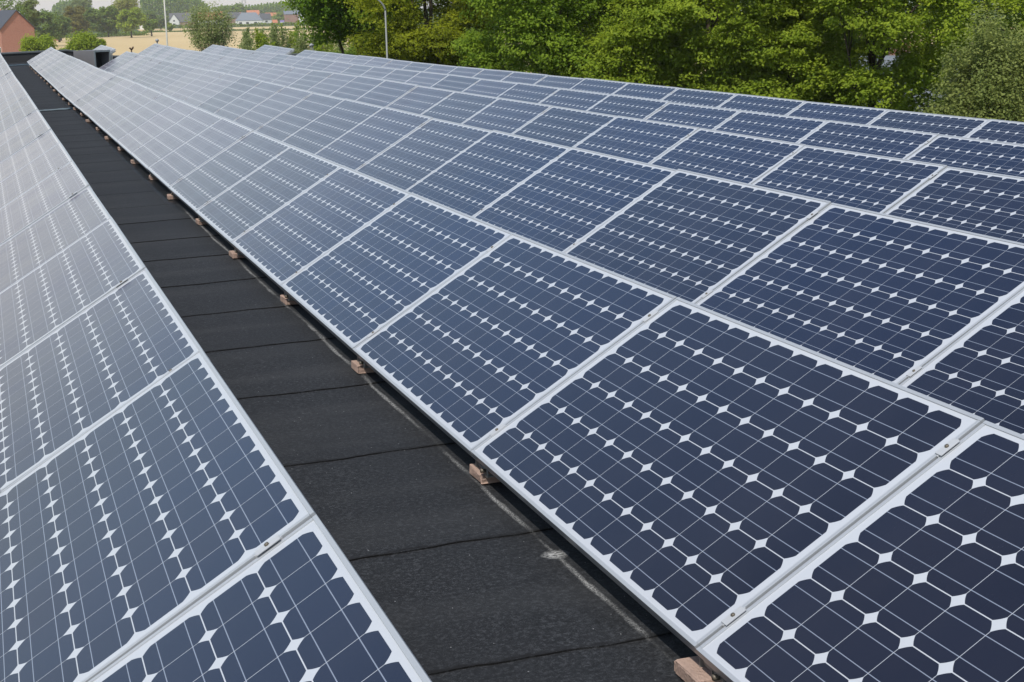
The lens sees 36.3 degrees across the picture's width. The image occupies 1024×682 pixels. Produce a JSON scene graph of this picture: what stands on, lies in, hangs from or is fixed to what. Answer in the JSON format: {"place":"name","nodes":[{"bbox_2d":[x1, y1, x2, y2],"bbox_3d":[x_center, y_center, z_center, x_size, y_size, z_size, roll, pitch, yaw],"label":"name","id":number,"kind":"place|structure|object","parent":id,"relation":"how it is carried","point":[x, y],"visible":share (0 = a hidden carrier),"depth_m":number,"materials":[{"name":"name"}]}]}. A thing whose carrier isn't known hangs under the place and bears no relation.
{"place":"outdoors","nodes":[
{"label":"outdoors","id":0,"kind":"place"},
{"bbox_2d":[0,0,439,12],"label":"sky","id":1,"kind":"structure","parent":0,"point":[46,4],"materials":[{"name":"white"}]},
{"bbox_2d":[1,49,697,681],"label":"building","id":2,"kind":"structure","parent":0,"point":[465,575],"depth_m":4.74,"materials":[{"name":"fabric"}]},
{"bbox_2d":[0,101,37,132],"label":"solar panel","id":3,"kind":"object","parent":2,"relation":"on","point":[18,115],"visible":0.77,"depth_m":16.95,"materials":[{"name":"glass"}]},
{"bbox_2d":[0,109,42,145],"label":"solar panel","id":4,"kind":"object","parent":2,"relation":"on","point":[12,131],"visible":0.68,"depth_m":15.55,"materials":[{"name":"glass"}]},
{"bbox_2d":[0,117,50,161],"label":"solar panel","id":5,"kind":"object","parent":2,"relation":"on","point":[26,136],"visible":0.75,"depth_m":13.97,"materials":[{"name":"glass"}]},
{"bbox_2d":[0,129,59,181],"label":"solar panel","id":6,"kind":"object","parent":2,"relation":"on","point":[28,153],"visible":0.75,"depth_m":12.56,"materials":[{"name":"glass"}]},
{"bbox_2d":[0,142,71,207],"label":"solar panel","id":7,"kind":"object","parent":2,"relation":"on","point":[35,171],"visible":0.6,"depth_m":11.02,"materials":[{"name":"glass"}]},
{"bbox_2d":[0,160,92,244],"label":"solar panel","id":8,"kind":"object","parent":2,"relation":"on","point":[45,196],"visible":0.75,"depth_m":9.49,"materials":[{"name":"glass"}]},
{"bbox_2d":[0,186,110,291],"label":"solar panel","id":9,"kind":"object","parent":2,"relation":"on","point":[46,237],"visible":0.67,"depth_m":8.04,"materials":[{"name":"glass"}]},
{"bbox_2d":[0,217,150,366],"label":"solar panel","id":10,"kind":"object","parent":2,"relation":"on","point":[69,282],"visible":0.81,"depth_m":6.49,"materials":[{"name":"glass"}]},
{"bbox_2d":[67,72,115,107],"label":"solar panel","id":11,"kind":"object","parent":2,"relation":"on","point":[90,87],"visible":0.69,"depth_m":24.79,"materials":[{"name":"glass"}]},
{"bbox_2d":[73,50,110,67],"bbox_3d":[-10.487,-7.009,39.083,0.836,0.519,0.476,7,15,35],"label":"ventilation box","id":12,"kind":"object","parent":2,"relation":"on","point":[98,58],"visible":0.71,"depth_m":38.98,"materials":[{"name":"metal"}]},
{"bbox_2d":[73,75,125,113],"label":"solar panel","id":13,"kind":"object","parent":2,"relation":"on","point":[97,92],"visible":0.66,"depth_m":23.35,"materials":[{"name":"glass"}]},
{"bbox_2d":[0,268,209,491],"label":"solar panel","id":14,"kind":"object","parent":2,"relation":"on","point":[72,379],"visible":0.66,"depth_m":4.99,"materials":[{"name":"glass"}]},
{"bbox_2d":[79,78,135,119],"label":"solar panel","id":15,"kind":"object","parent":2,"relation":"on","point":[106,96],"visible":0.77,"depth_m":21.88,"materials":[{"name":"glass"}]},
{"bbox_2d":[86,82,147,127],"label":"solar panel","id":16,"kind":"object","parent":2,"relation":"on","point":[113,103],"visible":0.72,"depth_m":20.38,"materials":[{"name":"glass"}]},
{"bbox_2d":[95,87,161,136],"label":"solar panel","id":17,"kind":"object","parent":2,"relation":"on","point":[128,107],"visible":0.68,"depth_m":18.88,"materials":[{"name":"glass"}]},
{"bbox_2d":[105,93,178,147],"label":"solar panel","id":18,"kind":"object","parent":2,"relation":"on","point":[138,117],"visible":0.73,"depth_m":17.40,"materials":[{"name":"glass"}]},
{"bbox_2d":[116,99,198,160],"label":"solar panel","id":19,"kind":"object","parent":2,"relation":"on","point":[154,126],"visible":0.69,"depth_m":15.90,"materials":[{"name":"glass"}]},
{"bbox_2d":[0,349,316,681],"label":"solar panel","id":20,"kind":"object","parent":2,"relation":"on","point":[144,514],"visible":0.72,"depth_m":3.45,"materials":[{"name":"glass"}]},
{"bbox_2d":[140,62,183,86],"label":"solar panel","id":21,"kind":"object","parent":2,"relation":"on","point":[162,74],"visible":0.68,"depth_m":28.28,"materials":[{"name":"glass"}]},
{"bbox_2d":[150,65,196,90],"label":"solar panel","id":22,"kind":"object","parent":2,"relation":"on","point":[171,78],"visible":0.52,"depth_m":26.80,"materials":[{"name":"glass"}]},
{"bbox_2d":[130,107,222,176],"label":"solar panel","id":23,"kind":"object","parent":2,"relation":"on","point":[171,139],"visible":0.72,"depth_m":14.42,"materials":[{"name":"glass"}]},
{"bbox_2d":[160,68,208,95],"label":"solar panel","id":24,"kind":"object","parent":2,"relation":"on","point":[182,82],"visible":0.66,"depth_m":25.33,"materials":[{"name":"glass"}]},
{"bbox_2d":[171,70,224,100],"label":"solar panel","id":25,"kind":"object","parent":2,"relation":"on","point":[196,85],"visible":0.65,"depth_m":23.82,"materials":[{"name":"glass"}]},
{"bbox_2d":[147,117,253,196],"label":"solar panel","id":26,"kind":"object","parent":2,"relation":"on","point":[196,152],"visible":0.76,"depth_m":12.90,"materials":[{"name":"glass"}]},
{"bbox_2d":[183,73,242,105],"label":"solar panel","id":27,"kind":"object","parent":2,"relation":"on","point":[210,90],"visible":0.7,"depth_m":22.34,"materials":[{"name":"glass"}]},
{"bbox_2d":[168,130,291,221],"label":"solar panel","id":28,"kind":"object","parent":2,"relation":"on","point":[222,171],"visible":0.73,"depth_m":11.42,"materials":[{"name":"glass"}]},
{"bbox_2d":[197,76,262,112],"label":"solar panel","id":29,"kind":"object","parent":2,"relation":"on","point":[228,94],"visible":0.62,"depth_m":20.85,"materials":[{"name":"glass"}]},
{"bbox_2d":[214,81,285,120],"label":"solar panel","id":30,"kind":"object","parent":2,"relation":"on","point":[248,100],"visible":0.66,"depth_m":19.35,"materials":[{"name":"glass"}]},
{"bbox_2d":[88,515,431,681],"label":"solar panel","id":31,"kind":"object","parent":2,"relation":"on","point":[300,604],"visible":1,"depth_m":2.67,"materials":[{"name":"glass"}]},
{"bbox_2d":[195,145,341,254],"bbox_3d":[-1.482,-0.798,10.032,0.822,0.414,1.665,-36,20,-9],"label":"solar panel","id":32,"kind":"object","parent":2,"relation":"on","point":[255,197],"visible":0.75,"depth_m":9.93,"materials":[{"name":"glass"}]},
{"bbox_2d":[234,86,312,129],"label":"solar panel","id":33,"kind":"object","parent":2,"relation":"on","point":[261,114],"visible":0.73,"depth_m":17.86,"materials":[{"name":"glass"}]},
{"bbox_2d":[256,64,293,81],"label":"solar panel","id":34,"kind":"object","parent":2,"relation":"on","point":[274,73],"visible":0.52,"depth_m":27.14,"materials":[{"name":"glass"}]},
{"bbox_2d":[272,67,311,85],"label":"solar panel","id":35,"kind":"object","parent":2,"relation":"on","point":[291,76],"visible":0.45,"depth_m":25.67,"materials":[{"name":"glass"}]},
{"bbox_2d":[255,92,343,140],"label":"solar panel","id":36,"kind":"object","parent":2,"relation":"on","point":[284,125],"visible":0.6,"depth_m":16.40,"materials":[{"name":"glass"}]},
{"bbox_2d":[289,70,334,89],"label":"solar panel","id":37,"kind":"object","parent":2,"relation":"on","point":[311,79],"visible":0.55,"depth_m":24.17,"materials":[{"name":"glass"}]},
{"bbox_2d":[231,165,410,300],"bbox_3d":[-0.972,-0.493,8.549,0.822,0.414,1.665,-36,20,-9],"label":"solar panel","id":38,"kind":"object","parent":2,"relation":"on","point":[300,232],"visible":0.77,"depth_m":8.43,"materials":[{"name":"glass"}]},
{"bbox_2d":[282,98,382,153],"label":"solar panel","id":39,"kind":"object","parent":2,"relation":"on","point":[328,127],"visible":0.56,"depth_m":14.91,"materials":[{"name":"glass"}]},
{"bbox_2d":[308,73,356,94],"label":"solar panel","id":40,"kind":"object","parent":2,"relation":"on","point":[332,83],"visible":0.47,"depth_m":22.70,"materials":[{"name":"glass"}]},
{"bbox_2d":[329,75,385,99],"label":"solar panel","id":41,"kind":"object","parent":2,"relation":"on","point":[357,87],"visible":0.45,"depth_m":21.21,"materials":[{"name":"glass"}]},
{"bbox_2d":[315,106,432,169],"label":"solar panel","id":42,"kind":"object","parent":2,"relation":"on","point":[368,139],"visible":0.63,"depth_m":13.40,"materials":[{"name":"glass"}]},
{"bbox_2d":[356,80,417,106],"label":"solar panel","id":43,"kind":"object","parent":2,"relation":"on","point":[386,93],"visible":0.42,"depth_m":19.70,"materials":[{"name":"glass"}]},
{"bbox_2d":[280,193,511,367],"bbox_3d":[-0.462,-0.188,7.066,0.822,0.414,1.665,-36,20,-9],"label":"solar panel","id":44,"kind":"object","parent":2,"relation":"on","point":[366,281],"visible":0.71,"depth_m":6.92,"materials":[{"name":"glass"}]},
{"bbox_2d":[382,69,420,81],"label":"solar panel","id":45,"kind":"object","parent":2,"relation":"on","point":[401,75],"visible":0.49,"depth_m":25.43,"materials":[{"name":"glass"}]},
{"bbox_2d":[387,85,454,113],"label":"solar panel","id":46,"kind":"object","parent":2,"relation":"on","point":[418,99],"visible":0.47,"depth_m":18.23,"materials":[{"name":"glass"}]},
{"bbox_2d":[356,118,491,189],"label":"solar panel","id":47,"kind":"object","parent":2,"relation":"on","point":[418,154],"visible":0.6,"depth_m":11.94,"materials":[{"name":"glass"}]},
{"bbox_2d":[405,71,449,86],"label":"solar panel","id":48,"kind":"object","parent":2,"relation":"on","point":[424,78],"visible":0.44,"depth_m":23.93,"materials":[{"name":"glass"}]},
{"bbox_2d":[431,74,481,91],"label":"solar panel","id":49,"kind":"object","parent":2,"relation":"on","point":[455,82],"visible":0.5,"depth_m":22.45,"materials":[{"name":"glass"}]},
{"bbox_2d":[421,91,498,123],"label":"solar panel","id":50,"kind":"object","parent":2,"relation":"on","point":[458,107],"visible":0.43,"depth_m":16.74,"materials":[{"name":"glass"}]},
{"bbox_2d":[406,130,570,216],"bbox_3d":[-0.098,-0.979,10.554,0.807,0.414,1.612,-36,20,-9],"label":"solar panel","id":51,"kind":"object","parent":2,"relation":"on","point":[482,173],"visible":0.68,"depth_m":10.44,"materials":[{"name":"glass"}]},
{"bbox_2d":[462,79,516,96],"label":"solar panel","id":52,"kind":"object","parent":2,"relation":"on","point":[493,88],"visible":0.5,"depth_m":20.98,"materials":[{"name":"glass"}]},
{"bbox_2d":[462,98,552,133],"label":"solar panel","id":53,"kind":"object","parent":2,"relation":"on","point":[506,115],"visible":0.49,"depth_m":15.26,"materials":[{"name":"glass"}]},
{"bbox_2d":[353,233,676,477],"bbox_3d":[0.047,0.116,5.583,0.822,0.414,1.665,-36,20,-9],"label":"solar panel","id":54,"kind":"object","parent":2,"relation":"on","point":[488,344],"visible":0.72,"depth_m":5.41,"materials":[{"name":"glass"}]},
{"bbox_2d":[501,71,546,83],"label":"solar panel","id":55,"kind":"object","parent":2,"relation":"on","point":[524,77],"visible":0.41,"depth_m":24.39,"materials":[{"name":"glass"}]},
{"bbox_2d":[498,82,560,102],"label":"solar panel","id":56,"kind":"object","parent":2,"relation":"on","point":[534,93],"visible":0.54,"depth_m":19.48,"materials":[{"name":"glass"}]},
{"bbox_2d":[535,75,584,88],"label":"solar panel","id":57,"kind":"object","parent":2,"relation":"on","point":[560,81],"visible":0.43,"depth_m":22.91,"materials":[{"name":"glass"}]},
{"bbox_2d":[512,106,616,146],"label":"solar panel","id":58,"kind":"object","parent":2,"relation":"on","point":[568,127],"visible":0.5,"depth_m":13.77,"materials":[{"name":"glass"}]},
{"bbox_2d":[473,147,675,251],"bbox_3d":[0.415,-0.673,9.072,0.807,0.414,1.612,-36,20,-9],"label":"solar panel","id":59,"kind":"object","parent":2,"relation":"on","point":[568,199],"visible":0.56,"depth_m":8.94,"materials":[{"name":"glass"}]},
{"bbox_2d":[540,88,609,110],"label":"solar panel","id":60,"kind":"object","parent":2,"relation":"on","point":[575,99],"visible":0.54,"depth_m":18.00,"materials":[{"name":"glass"}]},
{"bbox_2d":[570,78,628,93],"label":"solar panel","id":61,"kind":"object","parent":2,"relation":"on","point":[599,86],"visible":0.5,"depth_m":21.41,"materials":[{"name":"glass"}]},
{"bbox_2d":[586,94,669,118],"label":"solar panel","id":62,"kind":"object","parent":2,"relation":"on","point":[628,106],"visible":0.45,"depth_m":16.50,"materials":[{"name":"glass"}]},
{"bbox_2d":[574,115,699,162],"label":"solar panel","id":63,"kind":"object","parent":2,"relation":"on","point":[642,140],"visible":0.46,"depth_m":12.27,"materials":[{"name":"glass"}]},
{"bbox_2d":[613,83,678,99],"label":"solar panel","id":64,"kind":"object","parent":2,"relation":"on","point":[656,92],"visible":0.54,"depth_m":19.91,"materials":[{"name":"glass"}]},
{"bbox_2d":[646,102,740,129],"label":"solar panel","id":65,"kind":"object","parent":2,"relation":"on","point":[708,117],"visible":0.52,"depth_m":15.01,"materials":[{"name":"glass"}]},
{"bbox_2d":[674,656,714,681],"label":"paver","id":66,"kind":"object","parent":2,"relation":"on","point":[688,669],"visible":0.33,"depth_m":3.31,"materials":[{"name":"beige concrete"}]},
{"bbox_2d":[564,169,830,303],"bbox_3d":[0.928,-0.370,7.590,0.807,0.414,1.612,-36,20,-9],"label":"solar panel","id":67,"kind":"object","parent":2,"relation":"on","point":[692,237],"visible":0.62,"depth_m":7.43,"materials":[{"name":"glass"}]},
{"bbox_2d":[662,88,735,106],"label":"solar panel","id":68,"kind":"object","parent":2,"relation":"on","point":[699,97],"visible":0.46,"depth_m":18.43,"materials":[{"name":"glass"}]},
{"bbox_2d":[649,128,805,183],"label":"solar panel","id":69,"kind":"object","parent":2,"relation":"on","point":[748,159],"visible":0.45,"depth_m":10.79,"materials":[{"name":"glass"}]},
{"bbox_2d":[471,297,984,681],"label":"solar panel","id":70,"kind":"object","parent":2,"relation":"on","point":[692,476],"visible":0.77,"depth_m":3.87,"materials":[{"name":"glass"}]},
{"bbox_2d":[718,94,805,114],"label":"solar panel","id":71,"kind":"object","parent":2,"relation":"on","point":[764,104],"visible":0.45,"depth_m":16.95,"materials":[{"name":"glass"}]},
{"bbox_2d":[714,110,827,142],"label":"solar panel","id":72,"kind":"object","parent":2,"relation":"on","point":[794,129],"visible":0.41,"depth_m":13.52,"materials":[{"name":"glass"}]},
{"bbox_2d":[787,101,888,124],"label":"solar panel","id":73,"kind":"object","parent":2,"relation":"on","point":[842,113],"visible":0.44,"depth_m":15.46,"materials":[{"name":"glass"}]},
{"bbox_2d":[752,145,947,212],"bbox_3d":[1.942,-0.731,9.401,0.807,0.414,1.612,-36,20,-9],"label":"solar panel","id":74,"kind":"object","parent":2,"relation":"on","point":[876,183],"visible":0.52,"depth_m":9.27,"materials":[{"name":"glass"}]},
{"bbox_2d":[695,203,1023,384],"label":"solar panel","id":75,"kind":"object","parent":2,"relation":"on","point":[896,299],"visible":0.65,"depth_m":5.94,"materials":[{"name":"glass"}]},
{"bbox_2d":[696,420,1023,681],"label":"solar panel","id":76,"kind":"object","parent":2,"relation":"on","point":[918,577],"visible":1,"depth_m":3.09,"materials":[{"name":"glass"}]},
{"bbox_2d":[797,120,938,158],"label":"solar panel","id":77,"kind":"object","parent":2,"relation":"on","point":[879,140],"visible":0.47,"depth_m":12.03,"materials":[{"name":"glass"}]},
{"bbox_2d":[868,109,989,136],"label":"solar panel","id":78,"kind":"object","parent":2,"relation":"on","point":[950,125],"visible":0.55,"depth_m":13.96,"materials":[{"name":"glass"}]},
{"bbox_2d":[884,166,1023,242],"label":"solar panel","id":79,"kind":"object","parent":2,"relation":"on","point":[983,203],"visible":0.31,"depth_m":8.15,"materials":[{"name":"glass"}]},
{"bbox_2d":[900,288,1023,434],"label":"solar panel","id":80,"kind":"object","parent":2,"relation":"on","point":[978,369],"visible":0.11,"depth_m":5.08,"materials":[{"name":"glass"}]},
{"bbox_2d":[906,134,1023,176],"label":"solar panel","id":81,"kind":"object","parent":2,"relation":"on","point":[998,157],"visible":0.2,"depth_m":10.76,"materials":[{"name":"glass"}]},
{"bbox_2d":[966,119,1023,143],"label":"solar panel","id":82,"kind":"object","parent":2,"relation":"on","point":[1002,130],"visible":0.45,"depth_m":12.97,"materials":[{"name":"glass"}]},
{"bbox_2d":[38,1,1020,37],"bbox_3d":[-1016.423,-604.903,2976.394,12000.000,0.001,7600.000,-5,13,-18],"label":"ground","id":83,"kind":"structure","parent":0,"point":[134,30],"depth_m":990.84,"materials":[{"name":"plant"}]},
{"bbox_2d":[0,10,35,52],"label":"brick house","id":84,"kind":"structure","parent":83,"relation":"on","point":[15,26],"depth_m":280.82,"materials":[{"name":"brick"}]},
{"bbox_2d":[15,0,40,36],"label":"tree","id":85,"kind":"object","parent":83,"relation":"on","point":[34,13],"visible":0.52,"depth_m":402.28,"materials":[{"name":"green plant"}]},
{"bbox_2d":[18,29,57,51],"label":"bush","id":86,"kind":"object","parent":83,"relation":"on","point":[35,43],"visible":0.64,"depth_m":213.24,"materials":[{"name":"green plant"}]},
{"bbox_2d":[63,4,90,34],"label":"tree","id":87,"kind":"object","parent":83,"relation":"on","point":[75,16],"visible":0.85,"depth_m":649.27,"materials":[{"name":"green plant"}]},
{"bbox_2d":[64,28,100,50],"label":"bush","id":88,"kind":"object","parent":83,"relation":"on","point":[83,41],"visible":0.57,"depth_m":213.25,"materials":[{"name":"green plant"}]},
{"bbox_2d":[83,7,104,34],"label":"tree","id":89,"kind":"object","parent":83,"relation":"on","point":[93,16],"visible":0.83,"depth_m":698.34,"materials":[{"name":"green plant"}]},
{"bbox_2d":[96,5,118,36],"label":"tree","id":90,"kind":"object","parent":83,"relation":"on","point":[107,24],"visible":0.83,"depth_m":709.93,"materials":[{"name":"green plant"}]},
{"bbox_2d":[140,0,209,21],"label":"wood","id":91,"kind":"object","parent":83,"relation":"on","point":[171,6],"visible":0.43,"depth_m":1394.19,"materials":[{"name":"green plant"}]},
{"bbox_2d":[181,0,238,50],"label":"willow tree","id":92,"kind":"object","parent":83,"relation":"on","point":[214,37],"visible":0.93,"depth_m":122.69,"materials":[{"name":"green plant"}]},
{"bbox_2d":[278,0,435,55],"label":"tree","id":93,"kind":"object","parent":83,"relation":"on","point":[327,17],"visible":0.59,"depth_m":61.07,"materials":[{"name":"green plant"}]},
{"bbox_2d":[335,0,508,67],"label":"oak tree","id":94,"kind":"object","parent":83,"relation":"on","point":[407,40],"visible":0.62,"depth_m":51.32,"materials":[{"name":"green plant"}]},
{"bbox_2d":[446,0,645,77],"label":"oak tree","id":95,"kind":"object","parent":83,"relation":"on","point":[545,35],"visible":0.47,"depth_m":43.98,"materials":[{"name":"green plant"}]},
{"bbox_2d":[558,7,703,88],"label":"oak tree","id":96,"kind":"object","parent":83,"relation":"on","point":[611,68],"visible":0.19,"depth_m":43.12,"materials":[{"name":"green plant"}]},
{"bbox_2d":[585,0,825,92],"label":"oak tree","id":97,"kind":"object","parent":83,"relation":"on","point":[716,46],"visible":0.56,"depth_m":42.20,"materials":[{"name":"green plant"}]},
{"bbox_2d":[717,0,870,106],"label":"oak tree","id":98,"kind":"object","parent":83,"relation":"on","point":[768,87],"visible":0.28,"depth_m":41.53,"materials":[{"name":"green plant"}]},
{"bbox_2d":[740,0,988,113],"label":"oak tree","id":99,"kind":"object","parent":83,"relation":"on","point":[910,70],"visible":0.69,"depth_m":40.53,"materials":[{"name":"green plant"}]},
{"bbox_2d":[862,0,1023,51],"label":"oak tree","id":100,"kind":"object","parent":83,"relation":"on","point":[922,6],"visible":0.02,"depth_m":55.56,"materials":[{"name":"green plant"}]},
{"bbox_2d":[913,1,1023,121],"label":"birch tree","id":101,"kind":"object","parent":83,"relation":"on","point":[989,79],"visible":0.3,"depth_m":33.48,"materials":[{"name":"green plant"}]},
{"bbox_2d":[920,0,1023,120],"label":"oak tree","id":102,"kind":"object","parent":83,"relation":"on","point":[1015,9],"visible":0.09,"depth_m":42.80,"materials":[{"name":"green plant"}]},
{"bbox_2d":[53,26,1014,72],"bbox_3d":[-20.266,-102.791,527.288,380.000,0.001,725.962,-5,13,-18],"label":"field","id":103,"kind":"structure","parent":0,"point":[123,44],"depth_m":573.60,"materials":[{"name":"plant"}]},
{"bbox_2d":[30,8,61,40],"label":"tree","id":104,"kind":"object","parent":103,"relation":"on","point":[50,27],"visible":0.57,"depth_m":525.25,"materials":[{"name":"green plant"}]},
{"bbox_2d":[114,7,148,37],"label":"tree","id":105,"kind":"object","parent":103,"relation":"on","point":[133,18],"visible":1,"depth_m":669.49,"materials":[{"name":"green plant"}]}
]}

